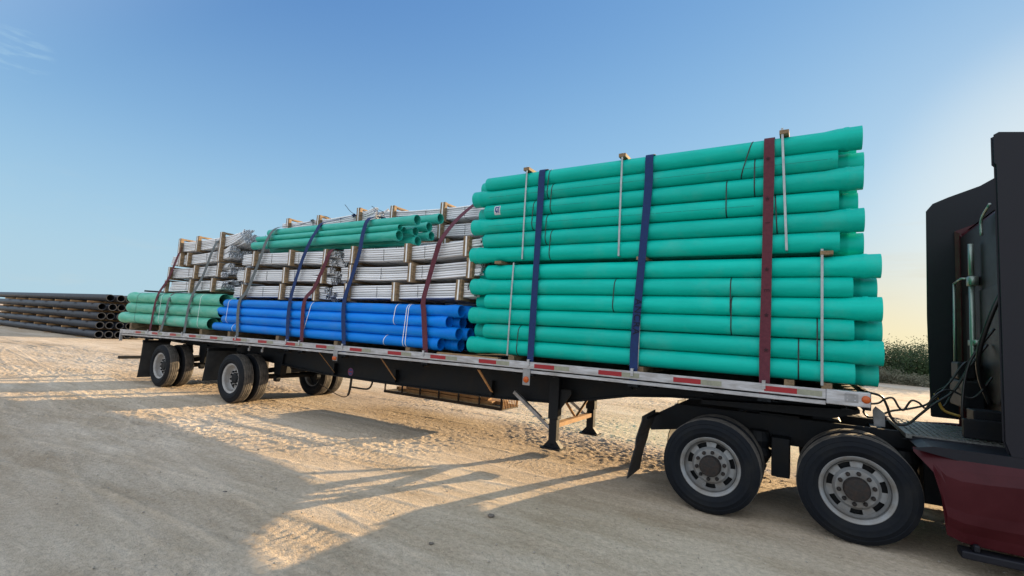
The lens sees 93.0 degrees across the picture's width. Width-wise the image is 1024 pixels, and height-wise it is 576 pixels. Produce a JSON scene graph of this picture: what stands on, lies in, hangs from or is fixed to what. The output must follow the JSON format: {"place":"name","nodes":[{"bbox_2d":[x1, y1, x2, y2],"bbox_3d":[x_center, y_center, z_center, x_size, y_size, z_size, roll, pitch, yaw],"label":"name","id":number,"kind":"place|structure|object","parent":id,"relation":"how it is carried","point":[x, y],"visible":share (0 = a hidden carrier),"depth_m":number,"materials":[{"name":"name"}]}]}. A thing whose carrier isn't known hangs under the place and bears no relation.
{"place":"outdoors","nodes":[
{"label":"outdoors","id":0,"kind":"place"},
{"bbox_2d":[0,304,1023,575],"bbox_3d":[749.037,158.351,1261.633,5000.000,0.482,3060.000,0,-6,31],"label":"ground","id":1,"kind":"structure","parent":0,"point":[596,504],"depth_m":5.25,"materials":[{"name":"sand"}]},
{"bbox_2d":[118,329,870,451],"bbox_3d":[-2.822,1.802,9.713,16.015,1.421,2.719,0,-6,31],"label":"flatbed trailer","id":2,"kind":"object","parent":1,"relation":"on","point":[240,370],"visible":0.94,"depth_m":7.86,"materials":[{"name":"black metal"}]},
{"bbox_2d":[129,323,160,331],"bbox_3d":[-9.315,1.144,13.703,0.100,0.203,2.440,0,-6,31],"label":"timber","id":3,"kind":"object","parent":2,"relation":"on","point":[139,326],"visible":0.24,"depth_m":12.87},
{"bbox_2d":[118,312,217,329],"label":"sewer pipe","id":4,"kind":"object","parent":3,"relation":"on","point":[177,321],"visible":0.97,"depth_m":11.69,"materials":[{"name":"green plastic"}]},
{"bbox_2d":[126,302,224,317],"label":"sewer pipe","id":5,"kind":"object","parent":4,"relation":"on","point":[194,310],"visible":0.84,"depth_m":11.58,"materials":[{"name":"green plastic"}]},
{"bbox_2d":[127,292,230,305],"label":"sewer pipe","id":6,"kind":"object","parent":5,"relation":"on","point":[206,299],"visible":0.9,"depth_m":11.55,"materials":[{"name":"green plastic"}]},
{"bbox_2d":[163,278,264,294],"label":"conduit bundle","id":7,"kind":"object","parent":6,"relation":"on","point":[220,286],"visible":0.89,"depth_m":11.28,"materials":[{"name":"grey"}]},
{"bbox_2d":[167,263,265,281],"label":"conduit bundle","id":8,"kind":"object","parent":7,"relation":"on","point":[228,271],"visible":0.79,"depth_m":11.32,"materials":[{"name":"grey"}]},
{"bbox_2d":[171,245,266,268],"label":"conduit bundle","id":9,"kind":"object","parent":8,"relation":"on","point":[233,254],"visible":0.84,"depth_m":11.24,"materials":[{"name":"grey"}]},
{"bbox_2d":[177,229,270,253],"bbox_3d":[-6.839,-1.042,11.773,2.748,0.530,1.204,0,-6,31],"label":"conduit bundle","id":10,"kind":"object","parent":9,"relation":"on","point":[243,240],"visible":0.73,"depth_m":11.19,"materials":[{"name":"grey"}]},
{"bbox_2d":[181,239,218,337],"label":"cargo strap","id":11,"kind":"object","parent":10,"relation":"hanging from","point":[198,284],"visible":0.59,"depth_m":11.13,"materials":[{"name":"fabric"}]},
{"bbox_2d":[147,241,187,332],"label":"cargo strap","id":12,"kind":"object","parent":2,"relation":"attached to","point":[168,278],"visible":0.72,"depth_m":11.99,"materials":[{"name":"fabric"}]},
{"bbox_2d":[159,326,199,333],"bbox_3d":[-7.947,1.133,12.873,0.100,0.173,2.440,0,-6,31],"label":"timber","id":13,"kind":"object","parent":2,"relation":"on","point":[173,329],"visible":0.24,"depth_m":12.14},
{"bbox_2d":[199,329,227,335],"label":"timber","id":14,"kind":"object","parent":2,"relation":"on","point":[213,332],"visible":0.24,"depth_m":11.04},
{"bbox_2d":[227,331,277,338],"bbox_3d":[-5.378,1.115,11.324,0.090,0.133,2.420,0,-6,31],"label":"timber","id":15,"kind":"object","parent":2,"relation":"on","point":[243,334],"visible":0.24,"depth_m":10.65,"materials":[{"name":"wood"}]},
{"bbox_2d":[444,339,464,351],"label":"water pipe","id":16,"kind":"object","parent":15,"relation":"on","point":[454,345],"visible":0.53,"depth_m":7.45,"materials":[{"name":"blue plastic"}]},
{"bbox_2d":[461,328,473,340],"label":"water pipe","id":17,"kind":"object","parent":16,"relation":"on","point":[468,333],"visible":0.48,"depth_m":7.35,"materials":[{"name":"blue plastic"}]},
{"bbox_2d":[452,317,466,327],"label":"water pipe","id":18,"kind":"object","parent":17,"relation":"on","point":[459,322],"visible":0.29,"depth_m":7.44,"materials":[{"name":"blue plastic"}]},
{"bbox_2d":[276,336,334,341],"bbox_3d":[-3.925,1.109,10.441,0.090,0.112,2.420,0,-6,31],"label":"timber","id":19,"kind":"object","parent":2,"relation":"on","point":[283,338],"visible":0.24,"depth_m":9.82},
{"bbox_2d":[298,249,343,347],"bbox_3d":[-3.357,0.227,9.382,0.632,1.937,1.237,0,-6,31],"label":"cargo strap","id":20,"kind":"object","parent":2,"relation":"attached to","point":[310,292],"visible":0.89,"depth_m":8.97,"materials":[{"name":"fabric"}]},
{"bbox_2d":[212,322,444,350],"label":"water pipe","id":21,"kind":"object","parent":2,"relation":"on","point":[415,342],"visible":0.96,"depth_m":8.52,"materials":[{"name":"blue plastic"}]},
{"bbox_2d":[221,315,462,340],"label":"water pipe","id":22,"kind":"object","parent":21,"relation":"on","point":[452,333],"visible":0.98,"depth_m":8.29,"materials":[{"name":"blue plastic"}]},
{"bbox_2d":[217,307,452,327],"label":"water pipe","id":23,"kind":"object","parent":22,"relation":"on","point":[432,321],"visible":0.94,"depth_m":8.43,"materials":[{"name":"blue plastic"}]},
{"bbox_2d":[223,299,464,317],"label":"water pipe","id":24,"kind":"object","parent":23,"relation":"on","point":[454,311],"visible":0.98,"depth_m":8.31,"materials":[{"name":"blue plastic"}]},
{"bbox_2d":[233,284,359,302],"bbox_3d":[-4.445,0.141,10.170,3.180,0.328,1.204,0,-6,31],"label":"conduit bundle","id":25,"kind":"object","parent":24,"relation":"on","point":[322,293],"visible":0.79,"depth_m":9.56,"materials":[{"name":"grey"}]},
{"bbox_2d":[237,267,370,285],"bbox_3d":[-4.356,-0.188,10.156,3.223,0.346,1.204,0,-6,31],"label":"conduit bundle","id":26,"kind":"object","parent":25,"relation":"on","point":[330,276],"visible":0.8,"depth_m":9.56,"materials":[{"name":"grey"}]},
{"bbox_2d":[242,249,365,271],"bbox_3d":[-4.252,-0.523,10.135,3.106,0.361,1.204,0,-6,31],"label":"conduit bundle","id":27,"kind":"object","parent":26,"relation":"on","point":[292,259],"visible":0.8,"depth_m":9.54,"materials":[{"name":"grey"}]},
{"bbox_2d":[270,236,420,252],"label":"loose pipe","id":28,"kind":"object","parent":27,"relation":"on","point":[414,240],"visible":0.68,"depth_m":9.11,"materials":[{"name":"green plastic"}]},
{"bbox_2d":[403,227,418,236],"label":"loose pipe","id":29,"kind":"object","parent":28,"relation":"on","point":[412,231],"visible":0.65,"depth_m":8.46,"materials":[{"name":"green plastic"}]},
{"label":"loose pipe","id":30,"kind":"object","parent":27,"relation":"on","visible":0},
{"bbox_2d":[267,215,420,235],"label":"loose pipe","id":31,"kind":"object","parent":30,"relation":"on","point":[412,220],"visible":0.88,"depth_m":8.94,"materials":[{"name":"green plastic"}]},
{"bbox_2d":[332,279,480,304],"bbox_3d":[-1.633,0.112,8.462,3.241,0.363,1.204,0,-6,31],"label":"conduit bundle","id":32,"kind":"object","parent":24,"relation":"on","point":[458,291],"visible":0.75,"depth_m":7.96,"materials":[{"name":"grey"}]},
{"bbox_2d":[341,257,489,285],"bbox_3d":[-1.550,-0.215,8.453,3.212,0.363,1.204,0,-6,31],"label":"conduit bundle","id":33,"kind":"object","parent":32,"relation":"on","point":[415,273],"visible":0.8,"depth_m":7.87,"materials":[{"name":"grey"}]},
{"bbox_2d":[343,236,483,266],"bbox_3d":[-1.513,-0.544,8.472,3.210,0.383,1.204,0,-6,31],"label":"conduit bundle","id":34,"kind":"object","parent":33,"relation":"on","point":[451,252],"visible":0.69,"depth_m":7.93,"materials":[{"name":"grey"}]},
{"bbox_2d":[251,230,402,249],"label":"loose pipe","id":35,"kind":"object","parent":34,"relation":"on","point":[396,235],"visible":0.98,"depth_m":9.06,"materials":[{"name":"green plastic"}]},
{"bbox_2d":[256,224,401,241],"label":"loose pipe","id":36,"kind":"object","parent":35,"relation":"on","point":[384,228],"visible":0.97,"depth_m":9.10,"materials":[{"name":"green plastic"}]},
{"bbox_2d":[403,231,433,240],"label":"loose pipe","id":37,"kind":"object","parent":34,"relation":"on","point":[427,236],"visible":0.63,"depth_m":8.64,"materials":[{"name":"green plastic"}]},
{"bbox_2d":[402,222,431,231],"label":"loose pipe","id":38,"kind":"object","parent":37,"relation":"on","point":[425,227],"visible":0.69,"depth_m":8.66,"materials":[{"name":"green plastic"}]},
{"bbox_2d":[420,213,443,223],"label":"loose pipe","id":39,"kind":"object","parent":38,"relation":"on","point":[438,218],"visible":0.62,"depth_m":8.75,"materials":[{"name":"green plastic"}]},
{"bbox_2d":[388,238,463,247],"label":"conduit bundle","id":40,"kind":"object","parent":34,"relation":"on","point":[446,240],"visible":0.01,"depth_m":9.30,"materials":[{"name":"white"}]},
{"bbox_2d":[419,223,482,242],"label":"conduit bundle","id":41,"kind":"object","parent":40,"relation":"on","point":[457,232],"visible":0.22,"depth_m":9.13,"materials":[{"name":"grey"}]},
{"bbox_2d":[384,202,483,225],"bbox_3d":[-1.015,-1.403,9.701,3.306,0.418,1.224,0,-6,31],"label":"conduit bundle","id":42,"kind":"object","parent":41,"relation":"on","point":[451,213],"visible":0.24,"depth_m":9.22,"materials":[{"name":"grey"}]},
{"bbox_2d":[341,217,385,351],"bbox_3d":[-2.616,-0.156,9.741,0.552,2.834,2.746,2,-5,9],"label":"cargo strap","id":43,"kind":"object","parent":42,"relation":"hanging from","point":[343,331],"visible":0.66,"depth_m":8.48,"materials":[{"name":"fabric"}]},
{"bbox_2d":[420,204,473,359],"bbox_3d":[-0.695,-0.181,8.626,0.318,2.903,2.629,1,-6,27],"label":"cargo strap","id":44,"kind":"object","parent":42,"relation":"hanging from","point":[426,288],"visible":0.67,"depth_m":7.55,"materials":[{"name":"fabric"}]},
{"bbox_2d":[334,341,401,346],"bbox_3d":[-2.472,1.106,9.558,0.090,0.095,2.420,0,-6,31],"label":"timber","id":45,"kind":"object","parent":2,"relation":"on","point":[355,344],"visible":0.29,"depth_m":8.97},
{"bbox_2d":[405,347,468,352],"bbox_3d":[-1.020,1.104,8.675,0.090,0.082,2.420,0,-6,31],"label":"timber","id":46,"kind":"object","parent":2,"relation":"on","point":[413,349],"visible":0.26,"depth_m":8.00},
{"bbox_2d":[437,352,500,358],"bbox_3d":[-0.643,0.992,7.082,1.100,0.040,0.100,0,-6,31],"label":"timber","id":47,"kind":"object","parent":2,"relation":"on","point":[468,355],"visible":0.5,"depth_m":7.03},
{"bbox_2d":[508,355,563,361],"bbox_3d":[0.616,1.095,7.669,0.090,0.088,2.440,0,-6,31],"label":"timber","id":48,"kind":"object","parent":2,"relation":"on","point":[517,358],"visible":0.28,"depth_m":6.86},
{"bbox_2d":[493,338,878,386],"bbox_3d":[1.659,0.852,5.987,4.570,0.248,0.248,0,-6,31],"label":"sewer pipe","id":49,"kind":"object","parent":48,"relation":"on","point":[867,375],"visible":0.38,"depth_m":4.76,"materials":[{"name":"green plastic"}]},
{"bbox_2d":[474,323,493,336],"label":"sewer pipe","id":50,"kind":"object","parent":49,"relation":"on","point":[478,329],"visible":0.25,"depth_m":7.19,"materials":[{"name":"green plastic"}]},
{"bbox_2d":[495,321,882,340],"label":"sewer pipe","id":51,"kind":"object","parent":50,"relation":"on","point":[871,330],"visible":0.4,"depth_m":4.80,"materials":[{"name":"green plastic"}]},
{"bbox_2d":[476,295,824,318],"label":"sewer pipe","id":52,"kind":"object","parent":51,"relation":"on","point":[479,301],"visible":0.09,"depth_m":7.22,"materials":[{"name":"green plastic"}]},
{"bbox_2d":[524,278,877,297],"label":"sewer pipe","id":53,"kind":"object","parent":52,"relation":"on","point":[868,287],"visible":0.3,"depth_m":4.84,"materials":[{"name":"green plastic"}]},
{"bbox_2d":[479,267,786,279],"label":"sewer pipe","id":54,"kind":"object","parent":53,"relation":"on","point":[483,276],"visible":0.06,"depth_m":7.25,"materials":[{"name":"green plastic"}]},
{"bbox_2d":[491,233,863,264],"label":"sewer pipe","id":55,"kind":"object","parent":54,"relation":"on","point":[852,244],"visible":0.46,"depth_m":5.32,"materials":[{"name":"green plastic"}]},
{"bbox_2d":[527,169,548,370],"bbox_3d":[0.968,-0.139,7.605,0.120,2.810,2.608,0,-6,31],"label":"cargo strap","id":56,"kind":"object","parent":2,"relation":"attached to","point":[535,276],"visible":0.6,"depth_m":6.55,"materials":[{"name":"fabric"}]},
{"bbox_2d":[629,154,655,380],"bbox_3d":[2.190,-0.137,6.861,0.206,2.806,2.608,0,-6,31],"label":"cargo strap","id":57,"kind":"object","parent":2,"relation":"attached to","point":[637,306],"visible":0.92,"depth_m":5.80,"materials":[{"name":"fabric"}]},
{"bbox_2d":[637,366,673,372],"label":"timber","id":58,"kind":"object","parent":2,"relation":"on","point":[647,369],"visible":0.29,"depth_m":5.95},
{"bbox_2d":[759,137,774,394],"bbox_3d":[3.325,-0.134,6.170,0.125,2.806,2.608,0,-6,31],"label":"cargo strap","id":59,"kind":"object","parent":2,"relation":"on","point":[766,273],"visible":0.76,"depth_m":5.11,"materials":[{"name":"fabric"}]},
{"bbox_2d":[819,382,831,388],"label":"timber","id":60,"kind":"object","parent":2,"relation":"on","point":[826,385],"visible":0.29,"depth_m":4.76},
{"bbox_2d":[466,336,855,384],"bbox_3d":[1.367,0.829,5.921,4.600,0.248,0.248,0,-6,31],"label":"sewer pipe","id":61,"kind":"object","parent":60,"relation":"on","point":[833,372],"visible":0.98,"depth_m":5.50,"materials":[{"name":"green plastic"}]},
{"bbox_2d":[506,263,520,355],"bbox_3d":[0.616,0.417,7.744,0.043,1.284,2.481,0,-6,31],"label":"steel band","id":62,"kind":"object","parent":61,"relation":"attached to","point":[510,308],"visible":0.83,"depth_m":6.69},
{"bbox_2d":[482,323,884,365],"bbox_3d":[1.582,0.621,5.817,4.570,0.248,0.248,0,-6,31],"label":"sewer pipe","id":63,"kind":"object","parent":61,"relation":"on","point":[865,352],"visible":0.98,"depth_m":5.38,"materials":[{"name":"green plastic"}]},
{"bbox_2d":[468,307,854,340],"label":"sewer pipe","id":64,"kind":"object","parent":63,"relation":"on","point":[833,329],"visible":0.97,"depth_m":5.55,"materials":[{"name":"green plastic"}]},
{"bbox_2d":[484,294,882,321],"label":"sewer pipe","id":65,"kind":"object","parent":64,"relation":"on","point":[865,308],"visible":0.98,"depth_m":5.42,"materials":[{"name":"green plastic"}]},
{"bbox_2d":[470,277,853,297],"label":"sewer pipe","id":66,"kind":"object","parent":65,"relation":"on","point":[833,287],"visible":0.98,"depth_m":5.58,"materials":[{"name":"green plastic"}]},
{"bbox_2d":[485,254,881,279],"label":"sewer pipe","id":67,"kind":"object","parent":66,"relation":"on","point":[863,266],"visible":1,"depth_m":5.46,"materials":[{"name":"green plastic"}]},
{"bbox_2d":[469,231,839,263],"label":"sewer pipe","id":68,"kind":"object","parent":67,"relation":"on","point":[815,242],"visible":1,"depth_m":5.68,"materials":[{"name":"green plastic"}]},
{"bbox_2d":[521,170,530,261],"bbox_3d":[0.813,-0.915,7.790,0.023,1.304,2.481,0,-6,31],"label":"steel band","id":69,"kind":"object","parent":68,"relation":"attached to","point":[524,215],"visible":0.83,"depth_m":6.73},
{"bbox_2d":[618,157,630,261],"bbox_3d":[1.983,-0.912,7.078,0.023,1.304,2.481,0,-6,31],"label":"steel band","id":70,"kind":"object","parent":68,"relation":"attached to","point":[620,207],"visible":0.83,"depth_m":6.02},
{"bbox_2d":[482,208,864,247],"bbox_3d":[1.555,-0.682,5.996,4.530,0.248,0.248,0,-6,31],"label":"sewer pipe","id":71,"kind":"object","parent":68,"relation":"on","point":[848,220],"visible":0.96,"depth_m":5.56,"materials":[{"name":"green plastic"}]},
{"bbox_2d":[471,190,838,235],"bbox_3d":[1.385,-0.896,6.126,4.540,0.248,0.248,0,-6,31],"label":"sewer pipe","id":72,"kind":"object","parent":71,"relation":"on","point":[814,202],"visible":0.92,"depth_m":5.72,"materials":[{"name":"green plastic"}]},
{"bbox_2d":[484,166,863,218],"bbox_3d":[1.574,-1.109,6.038,4.530,0.248,0.248,0,-6,31],"label":"sewer pipe","id":73,"kind":"object","parent":72,"relation":"on","point":[845,179],"visible":0.94,"depth_m":5.60,"materials":[{"name":"green plastic"}]},
{"bbox_2d":[472,150,837,207],"bbox_3d":[1.404,-1.319,6.167,4.540,0.248,0.248,0,-6,31],"label":"sewer pipe","id":74,"kind":"object","parent":73,"relation":"on","point":[810,162],"visible":0.89,"depth_m":5.77,"materials":[{"name":"green plastic"}]},
{"bbox_2d":[485,126,862,190],"bbox_3d":[1.593,-1.522,6.078,4.530,0.248,0.248,0,-6,31],"label":"sewer pipe","id":75,"kind":"object","parent":74,"relation":"on","point":[846,139],"visible":0.91,"depth_m":5.64,"materials":[{"name":"green plastic"}]},
{"bbox_2d":[781,128,788,257],"bbox_3d":[3.500,-0.917,6.156,0.073,1.324,2.481,0,-6,31],"label":"steel band","id":76,"kind":"object","parent":68,"relation":"attached to","point":[784,193],"visible":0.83,"depth_m":5.10,"materials":[{"name":"metal"}]},
{"bbox_2d":[820,249,822,385],"bbox_3d":[3.709,0.412,5.863,0.023,1.354,2.481,0,-6,31],"label":"steel band","id":77,"kind":"object","parent":60,"relation":"on","point":[821,383],"visible":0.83,"depth_m":4.81,"materials":[{"name":"metal"}]},
{"bbox_2d":[627,132,1023,571],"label":"semi tractor","id":78,"kind":"object","parent":1,"relation":"on","point":[878,478],"visible":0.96,"depth_m":4.79,"materials":[{"name":"metal"}]},
{"bbox_2d":[879,364,909,384],"bbox_3d":[22.849,5.186,29.417,2.038,1.304,2.337,0,-6,31],"label":"sage bush","id":79,"kind":"object","parent":1,"relation":"on","point":[885,377],"visible":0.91,"depth_m":29.22,"materials":[{"name":"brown plant"}]},
{"bbox_2d":[879,337,925,382],"bbox_3d":[24.009,4.593,31.541,4.555,2.990,4.635,4,-5,-12],"label":"mesquite shrub","id":80,"kind":"object","parent":1,"relation":"on","point":[889,362],"visible":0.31,"depth_m":30.55,"materials":[{"name":"green plant"}]},
{"bbox_2d":[884,334,928,379],"bbox_3d":[26.628,4.734,32.969,4.824,3.263,4.384,0,-6,31],"label":"mesquite shrub","id":81,"kind":"object","parent":1,"relation":"on","point":[904,350],"visible":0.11,"depth_m":32.76,"materials":[{"name":"green plant"}]},
{"bbox_2d":[886,345,928,380],"bbox_3d":[25.802,4.734,31.141,4.221,2.842,4.111,4,-5,-5],"label":"mesquite shrub","id":82,"kind":"object","parent":1,"relation":"on","point":[919,370],"visible":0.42,"depth_m":30.70,"materials":[{"name":"green plant"}]},
{"bbox_2d":[891,372,928,385],"bbox_3d":[23.551,5.396,28.854,1.546,0.869,2.093,4,-5,-12],"label":"sage bush","id":83,"kind":"object","parent":1,"relation":"on","point":[906,378],"visible":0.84,"depth_m":28.66,"materials":[{"name":"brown plant"}]},
{"bbox_2d":[898,335,928,374],"bbox_3d":[27.345,4.590,31.262,5.195,3.331,5.503,0,-6,31],"label":"mesquite shrub","id":84,"kind":"object","parent":1,"relation":"on","point":[921,344],"visible":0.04,"depth_m":31.81,"materials":[{"name":"green plant"}]},
{"bbox_2d":[906,372,929,386],"bbox_3d":[23.951,5.357,28.058,1.704,0.852,1.962,2,-5,15],"label":"sage bush","id":85,"kind":"object","parent":1,"relation":"on","point":[925,383],"visible":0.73,"depth_m":28.14,"materials":[{"name":"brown plant"}]},
{"bbox_2d":[0,0,1023,351],"label":"sky","id":86,"kind":"structure","parent":0,"point":[130,129],"materials":[{"name":"blue"}]},
{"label":"sewer pipe","id":87,"kind":"object","parent":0,"visible":0},
{"bbox_2d":[490,256,819,264],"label":"sewer pipe","id":88,"kind":"object","parent":87,"relation":"on","point":[670,260],"visible":0.02,"depth_m":6.09,"materials":[{"name":"green plastic"}]},
{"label":"sewer pipe","id":89,"kind":"object","parent":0,"visible":0},
{"bbox_2d":[839,193,857,209],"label":"sewer pipe","id":90,"kind":"object","parent":89,"relation":"on","point":[849,200],"visible":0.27,"depth_m":4.99,"materials":[{"name":"green plastic"}]},
{"bbox_2d":[479,209,485,219],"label":"sewer pipe","id":91,"kind":"object","parent":90,"relation":"on","point":[481,214],"visible":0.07,"depth_m":7.39,"materials":[{"name":"green plastic"}]},
{"bbox_2d":[838,152,863,167],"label":"sewer pipe","id":92,"kind":"object","parent":91,"relation":"on","point":[850,159],"visible":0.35,"depth_m":5.01,"materials":[{"name":"green plastic"}]},
{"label":"black pipe","id":93,"kind":"object","parent":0,"visible":0},
{"bbox_2d":[82,318,120,321],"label":"timber","id":94,"kind":"object","parent":93,"relation":"on","point":[100,320],"visible":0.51,"depth_m":29.39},
{"bbox_2d":[0,305,105,319],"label":"black pipe","id":95,"kind":"object","parent":94,"relation":"on","point":[79,314],"visible":0.99,"depth_m":31.55,"materials":[{"name":"plastic"}]},
{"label":"black pipe","id":96,"kind":"object","parent":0,"visible":0},
{"bbox_2d":[84,309,123,312],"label":"timber","id":97,"kind":"object","parent":96,"relation":"on","point":[103,311],"visible":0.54,"depth_m":29.46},
{"bbox_2d":[0,298,106,309],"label":"black pipe","id":98,"kind":"object","parent":97,"relation":"on","point":[80,305],"visible":0.99,"depth_m":31.63,"materials":[{"name":"plastic"}]},
{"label":"black pipe","id":99,"kind":"object","parent":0,"visible":0},
{"bbox_2d":[87,300,127,304],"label":"timber","id":100,"kind":"object","parent":99,"relation":"on","point":[107,302],"visible":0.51,"depth_m":29.41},
{"bbox_2d":[0,292,114,300],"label":"black pipe","id":101,"kind":"object","parent":100,"relation":"on","point":[90,297],"visible":1,"depth_m":31.95,"materials":[{"name":"plastic"}]},
{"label":"timber","id":102,"kind":"object","parent":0,"visible":0},
{"bbox_2d":[0,320,102,337],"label":"black pipe","id":103,"kind":"object","parent":102,"relation":"on","point":[75,331],"visible":0.98,"depth_m":31.29,"materials":[{"name":"plastic"}]},
{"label":"black pipe","id":104,"kind":"object","parent":102,"relation":"on","visible":0},
{"bbox_2d":[78,327,127,329],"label":"timber","id":105,"kind":"object","parent":104,"relation":"on","point":[97,329],"visible":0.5,"depth_m":29.52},
{"bbox_2d":[0,312,103,328],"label":"black pipe","id":106,"kind":"object","parent":105,"relation":"on","point":[78,322],"visible":0.98,"depth_m":31.40,"materials":[{"name":"plastic"}]},
{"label":"conduit bundle","id":107,"kind":"object","parent":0,"visible":0},
{"bbox_2d":[314,247,387,251],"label":"conduit bundle","id":108,"kind":"object","parent":107,"relation":"on","point":[343,251],"visible":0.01,"depth_m":10.64,"materials":[{"name":"white"}]},
{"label":"conduit bundle","id":109,"kind":"object","parent":108,"relation":"on","visible":0},
{"bbox_2d":[282,207,389,227],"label":"conduit bundle","id":110,"kind":"object","parent":109,"relation":"on","point":[362,214],"visible":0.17,"depth_m":10.72,"materials":[{"name":"grey"}]},
{"bbox_2d":[234,219,324,342],"bbox_3d":[-4.730,-0.255,11.085,0.787,3.077,2.608,0,-6,31],"label":"cargo strap","id":111,"kind":"object","parent":110,"relation":"hanging from","point":[250,282],"visible":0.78,"depth_m":10.07,"materials":[{"name":"fabric"}]},
{"bbox_2d":[285,214,355,346],"bbox_3d":[-3.417,-0.261,10.287,0.524,3.077,2.608,0,-6,31],"label":"cargo strap","id":112,"kind":"object","parent":110,"relation":"hanging from","point":[296,278],"visible":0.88,"depth_m":9.26,"materials":[{"name":"fabric"}]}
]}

